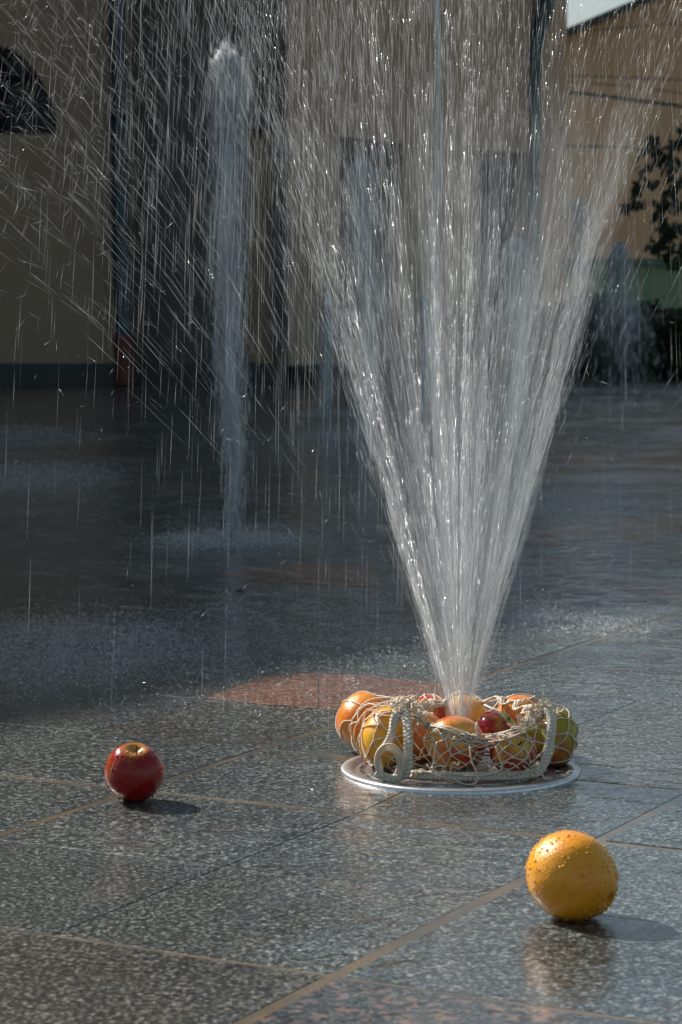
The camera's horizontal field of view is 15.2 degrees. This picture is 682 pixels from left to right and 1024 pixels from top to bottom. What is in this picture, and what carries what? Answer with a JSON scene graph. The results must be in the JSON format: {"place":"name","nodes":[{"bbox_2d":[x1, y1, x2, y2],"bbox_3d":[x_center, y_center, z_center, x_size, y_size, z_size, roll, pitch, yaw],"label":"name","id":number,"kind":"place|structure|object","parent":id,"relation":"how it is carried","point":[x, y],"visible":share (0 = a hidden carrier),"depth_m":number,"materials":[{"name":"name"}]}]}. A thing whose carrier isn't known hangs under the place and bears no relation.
{"place":"outdoors","nodes":[
{"label":"outdoors","id":0,"kind":"place"},
{"bbox_2d":[0,372,681,1023],"bbox_3d":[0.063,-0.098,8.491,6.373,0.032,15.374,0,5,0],"label":"plaza pavement","id":1,"kind":"structure","parent":0,"point":[290,888],"depth_m":4.10,"materials":[{"name":"grey stone"}]},
{"bbox_2d":[0,418,118,452],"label":"splash","id":2,"kind":"object","parent":1,"relation":"on","point":[42,434],"visible":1,"depth_m":10.56,"materials":[{"name":"liquid"}]},
{"bbox_2d":[0,0,132,385],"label":"plaster house","id":3,"kind":"structure","parent":1,"relation":"on","point":[31,354],"depth_m":15.81,"materials":[{"name":"paint"}]},
{"bbox_2d":[0,48,58,133],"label":"window","id":4,"kind":"structure","parent":3,"relation":"in","point":[16,109],"depth_m":15.95,"materials":[{"name":"black glass"}]},
{"bbox_2d":[108,0,135,384],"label":"drainpipe","id":5,"kind":"object","parent":3,"relation":"attached to","point":[124,357],"visible":0.99,"depth_m":15.63,"materials":[{"name":"grey metal"}]},
{"bbox_2d":[0,446,148,499],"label":"splash","id":6,"kind":"object","parent":1,"relation":"on","point":[15,468],"visible":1,"depth_m":8.36,"materials":[{"name":"liquid"}]},
{"bbox_2d":[0,593,268,704],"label":"splash","id":7,"kind":"object","parent":1,"relation":"on","point":[86,628],"visible":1,"depth_m":4.49,"materials":[{"name":"liquid"}]},
{"bbox_2d":[104,741,164,802],"bbox_3d":[-0.261,0.330,3.229,0.078,0.078,0.075,0,5,0],"label":"apple","id":8,"kind":"object","parent":1,"relation":"on","point":[134,771],"visible":1,"depth_m":3.20,"materials":[{"name":"red food"}]},
{"bbox_2d":[130,0,287,384],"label":"recessed bay","id":9,"kind":"object","parent":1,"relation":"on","point":[160,301],"visible":0.7,"depth_m":15.90,"materials":[{"name":"grey paint"}]},
{"bbox_2d":[120,42,333,553],"bbox_3d":[-0.279,-0.549,6.314,0.564,1.266,0.608,-4,7,-40],"label":"water jet","id":10,"kind":"object","parent":1,"relation":"on","point":[224,70],"visible":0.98,"depth_m":6.31},
{"bbox_2d":[6,588,562,674],"bbox_3d":[-0.150,0.190,4.784,1.113,0.069,1.496,0,5,0],"label":"splash","id":11,"kind":"object","parent":1,"relation":"on","point":[276,628],"visible":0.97,"depth_m":4.76,"materials":[{"name":"liquid"}]},
{"bbox_2d":[283,291,365,417],"bbox_3d":[-0.076,-0.782,12.267,0.522,0.645,0.513,0,5,0],"label":"water jet","id":12,"kind":"object","parent":1,"relation":"on","point":[326,302],"visible":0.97,"depth_m":12.24},
{"bbox_2d":[0,0,681,716],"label":"water jet","id":13,"kind":"object","parent":1,"relation":"on","point":[464,530],"visible":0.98,"depth_m":3.44},
{"bbox_2d":[274,153,443,442],"bbox_3d":[0.084,-0.892,10.512,0.756,1.185,0.824,0,5,0],"label":"water jet","id":14,"kind":"object","parent":1,"relation":"on","point":[363,181],"visible":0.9,"depth_m":10.46},
{"bbox_2d":[173,416,554,460],"bbox_3d":[0.125,-0.344,10.387,1.749,0.114,2.520,0,5,0],"label":"splash","id":15,"kind":"object","parent":1,"relation":"on","point":[361,438],"visible":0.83,"depth_m":10.38,"materials":[{"name":"liquid"}]},
{"bbox_2d":[103,627,630,735],"bbox_3d":[-0.009,0.267,4.181,0.939,0.023,1.415,0,5,0],"label":"splash","id":16,"kind":"object","parent":1,"relation":"on","point":[324,678],"visible":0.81,"depth_m":4.19,"materials":[{"name":"liquid"}]},
{"bbox_2d":[245,0,566,383],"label":"plaster house","id":17,"kind":"structure","parent":1,"relation":"on","point":[490,17],"depth_m":17.50,"materials":[{"name":"beige paint"}]},
{"bbox_2d":[339,138,391,339],"bbox_3d":[0.071,-1.830,17.153,0.138,1.324,0.939,3,6,28],"label":"door","id":18,"kind":"structure","parent":17,"relation":"in","point":[383,267],"depth_m":17.35,"materials":[{"name":"grey glass"}]},
{"bbox_2d":[478,151,516,313],"bbox_3d":[1.072,-2.010,19.037,0.138,1.341,0.876,3,6,28],"label":"window","id":19,"kind":"structure","parent":17,"relation":"in","point":[497,165],"depth_m":19.21,"materials":[{"name":"grey glass"}]},
{"bbox_2d":[527,0,553,309],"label":"drainpipe","id":20,"kind":"object","parent":17,"relation":"attached to","point":[544,11],"visible":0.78,"depth_m":19.30,"materials":[{"name":"grey metal"}]},
{"bbox_2d":[380,289,472,417],"bbox_3d":[0.402,-0.783,12.253,0.566,0.651,0.535,-2,6,-21],"label":"water jet","id":21,"kind":"object","parent":1,"relation":"on","point":[421,302],"visible":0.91,"depth_m":12.24},
{"bbox_2d":[357,0,528,484],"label":"water jet","id":22,"kind":"object","parent":1,"relation":"on","point":[435,285],"visible":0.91,"depth_m":8.42},
{"bbox_2d":[341,751,579,794],"bbox_3d":[0.161,0.354,3.440,0.322,0.021,0.322,0,5,0],"label":"plate","id":23,"kind":"object","parent":1,"relation":"on","point":[351,770],"visible":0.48,"depth_m":3.35,"materials":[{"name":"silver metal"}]},
{"bbox_2d":[335,691,578,785],"bbox_3d":[0.158,0.292,3.470,0.332,0.112,0.298,0,5,0],"label":"net bag","id":24,"kind":"object","parent":23,"relation":"on","point":[417,710],"visible":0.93,"depth_m":3.37,"materials":[{"name":"fabric"}]},
{"bbox_2d":[336,692,386,748],"bbox_3d":[0.034,0.292,3.576,0.081,0.083,0.081,0,5,0],"label":"orange","id":25,"kind":"object","parent":24,"relation":"in","point":[347,710],"visible":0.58,"depth_m":3.55,"materials":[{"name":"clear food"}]},
{"bbox_2d":[361,706,413,769],"bbox_3d":[0.064,0.304,3.447,0.076,0.085,0.077,0,5,0],"label":"lemon","id":26,"kind":"object","parent":24,"relation":"in","point":[368,733],"visible":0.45,"depth_m":3.42,"materials":[{"name":"yellow food"}]},
{"bbox_2d":[412,714,438,763],"bbox_3d":[0.108,0.307,3.467,0.072,0.071,0.071,0,5,0],"label":"orange","id":27,"kind":"object","parent":24,"relation":"in","point":[418,740],"visible":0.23,"depth_m":3.44,"materials":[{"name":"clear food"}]},
{"bbox_2d":[418,695,445,718],"bbox_3d":[0.124,0.287,3.557,0.067,0.064,0.066,0,5,0],"label":"apple","id":28,"kind":"object","parent":24,"relation":"in","point":[439,713],"visible":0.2,"depth_m":3.53,"materials":[{"name":"red food"}]},
{"bbox_2d":[425,715,485,770],"bbox_3d":[0.153,0.308,3.394,0.084,0.075,0.076,0,5,0],"label":"apple","id":29,"kind":"object","parent":24,"relation":"in","point":[462,723],"visible":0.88,"depth_m":3.37,"materials":[{"name":"orange food"}]},
{"bbox_2d":[445,694,487,722],"bbox_3d":[0.168,0.294,3.556,0.078,0.078,0.078,0,5,0],"label":"orange","id":30,"kind":"object","parent":24,"relation":"in","point":[476,710],"visible":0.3,"depth_m":3.53,"materials":[{"name":"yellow food"}]},
{"bbox_2d":[477,710,517,752],"bbox_3d":[0.212,0.299,3.466,0.061,0.059,0.063,0,5,0],"label":"apple","id":31,"kind":"object","parent":24,"relation":"in","point":[494,721],"visible":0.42,"depth_m":3.44,"materials":[{"name":"red food"}]},
{"bbox_2d":[490,730,534,770],"bbox_3d":[0.228,0.318,3.377,0.062,0.059,0.059,0,5,0],"label":"apple","id":32,"kind":"object","parent":24,"relation":"in","point":[512,749],"visible":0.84,"depth_m":3.35,"materials":[{"name":"yellow food"}]},
{"bbox_2d":[497,695,542,724],"bbox_3d":[0.251,0.291,3.567,0.072,0.073,0.066,0,5,0],"label":"orange","id":33,"kind":"object","parent":24,"relation":"in","point":[509,711],"visible":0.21,"depth_m":3.54,"materials":[{"name":"orange food"}]},
{"bbox_2d":[518,722,541,761],"bbox_3d":[0.260,0.312,3.473,0.061,0.057,0.060,0,5,0],"label":"apple","id":34,"kind":"object","parent":24,"relation":"in","point":[538,737],"visible":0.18,"depth_m":3.45,"materials":[{"name":"green food"}]},
{"bbox_2d":[537,709,576,766],"bbox_3d":[0.291,0.307,3.466,0.061,0.078,0.060,0,5,0],"label":"apple","id":35,"kind":"object","parent":24,"relation":"in","point":[566,744],"visible":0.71,"depth_m":3.44,"materials":[{"name":"green food"}]},
{"bbox_2d":[455,291,506,312],"bbox_3d":[0.964,-1.232,17.569,0.358,0.578,0.332,0,5,0],"label":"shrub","id":36,"kind":"object","parent":1,"relation":"on","point":[485,303],"visible":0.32,"depth_m":17.54,"materials":[{"name":"green plant"}]},
{"bbox_2d":[348,478,673,525],"bbox_3d":[0.568,-0.068,7.449,1.124,0.098,1.736,0,5,0],"label":"splash","id":37,"kind":"object","parent":1,"relation":"on","point":[541,504],"visible":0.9,"depth_m":7.41,"materials":[{"name":"liquid"}]},
{"bbox_2d":[407,222,627,508],"bbox_3d":[0.527,-0.445,7.556,0.755,0.832,0.739,0,5,0],"label":"water jet","id":38,"kind":"object","parent":1,"relation":"on","point":[516,280],"visible":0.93,"depth_m":7.55},
{"bbox_2d":[496,588,576,621],"bbox_3d":[0.378,0.178,4.949,0.190,0.062,0.185,0,5,0],"label":"splash","id":39,"kind":"object","parent":1,"relation":"on","point":[542,614],"visible":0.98,"depth_m":4.95,"materials":[{"name":"liquid"}]},
{"bbox_2d":[442,299,681,378],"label":"hedge","id":40,"kind":"object","parent":1,"relation":"on","point":[666,348],"visible":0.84,"depth_m":16.94,"materials":[{"name":"green plant"}]},
{"bbox_2d":[508,198,621,407],"bbox_3d":[1.193,-1.092,13.173,0.771,1.099,0.765,0,5,0],"label":"water jet","id":41,"kind":"object","parent":1,"relation":"on","point":[578,230],"visible":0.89,"depth_m":13.17},
{"bbox_2d":[525,830,618,920],"bbox_3d":[0.240,0.377,2.645,0.097,0.094,0.096,0,5,0],"label":"orange","id":42,"kind":"object","parent":1,"relation":"on","point":[571,875],"visible":1,"depth_m":2.61,"materials":[{"name":"orange food"}]},
{"bbox_2d":[565,288,614,313],"bbox_3d":[1.712,-1.242,17.564,0.346,0.598,0.238,0,5,0],"label":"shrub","id":43,"kind":"object","parent":1,"relation":"on","point":[593,299],"visible":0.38,"depth_m":17.52,"materials":[{"name":"green plant"}]},
{"bbox_2d":[512,609,680,637],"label":"splash","id":44,"kind":"object","parent":1,"relation":"on","point":[589,622],"visible":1,"depth_m":4.84,"materials":[{"name":"liquid"}]},
{"bbox_2d":[546,242,679,413],"bbox_3d":[1.380,-0.929,12.624,0.849,0.873,0.868,0,5,0],"label":"water jet","id":45,"kind":"object","parent":1,"relation":"on","point":[617,260],"visible":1,"depth_m":12.64},
{"bbox_2d":[608,309,675,322],"bbox_3d":[2.455,-1.213,17.964,1.192,0.437,0.040,0,5,0],"label":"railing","id":46,"kind":"object","parent":1,"relation":"on","point":[659,310],"visible":0.1,"depth_m":17.93,"materials":[{"name":"black metal"}]},
{"bbox_2d":[612,115,681,272],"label":"tree","id":47,"kind":"object","parent":1,"relation":"on","point":[664,228],"visible":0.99,"depth_m":11.87,"materials":[{"name":"green plant"}]},
{"bbox_2d":[567,0,631,27],"label":"sky","id":48,"kind":"structure","parent":0,"point":[589,9],"materials":[{"name":"white"}]},
{"bbox_2d":[565,0,681,308],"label":"gabled house","id":49,"kind":"structure","parent":0,"point":[662,123],"depth_m":26.73,"materials":[{"name":"beige paint"}]},
{"bbox_2d":[565,243,681,319],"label":"green shed","id":50,"kind":"structure","parent":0,"point":[660,282],"depth_m":22.38,"materials":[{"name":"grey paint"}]},
{"bbox_2d":[566,145,681,150],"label":"overhead cable","id":51,"kind":"object","parent":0,"point":[606,146],"visible":0.51,"depth_m":23.29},
{"bbox_2d":[567,90,681,107],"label":"overhead cable","id":52,"kind":"object","parent":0,"point":[626,98],"visible":0.69,"depth_m":23.24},
{"bbox_2d":[567,75,681,80],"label":"overhead cable","id":53,"kind":"object","parent":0,"point":[623,77],"visible":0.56,"depth_m":23.23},
{"bbox_2d":[567,81,681,93],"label":"overhead cable","id":54,"kind":"object","parent":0,"point":[624,86],"visible":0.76,"depth_m":23.24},
{"bbox_2d":[567,22,681,32],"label":"overhead cable","id":55,"kind":"object","parent":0,"point":[624,27],"visible":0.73,"depth_m":23.19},
{"bbox_2d":[630,294,665,317],"bbox_3d":[2.104,-1.221,17.551,0.208,0.559,0.183,-3,6,-33],"label":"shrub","id":56,"kind":"object","parent":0,"point":[652,308],"visible":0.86,"depth_m":17.52,"materials":[{"name":"green plant"}]}
]}

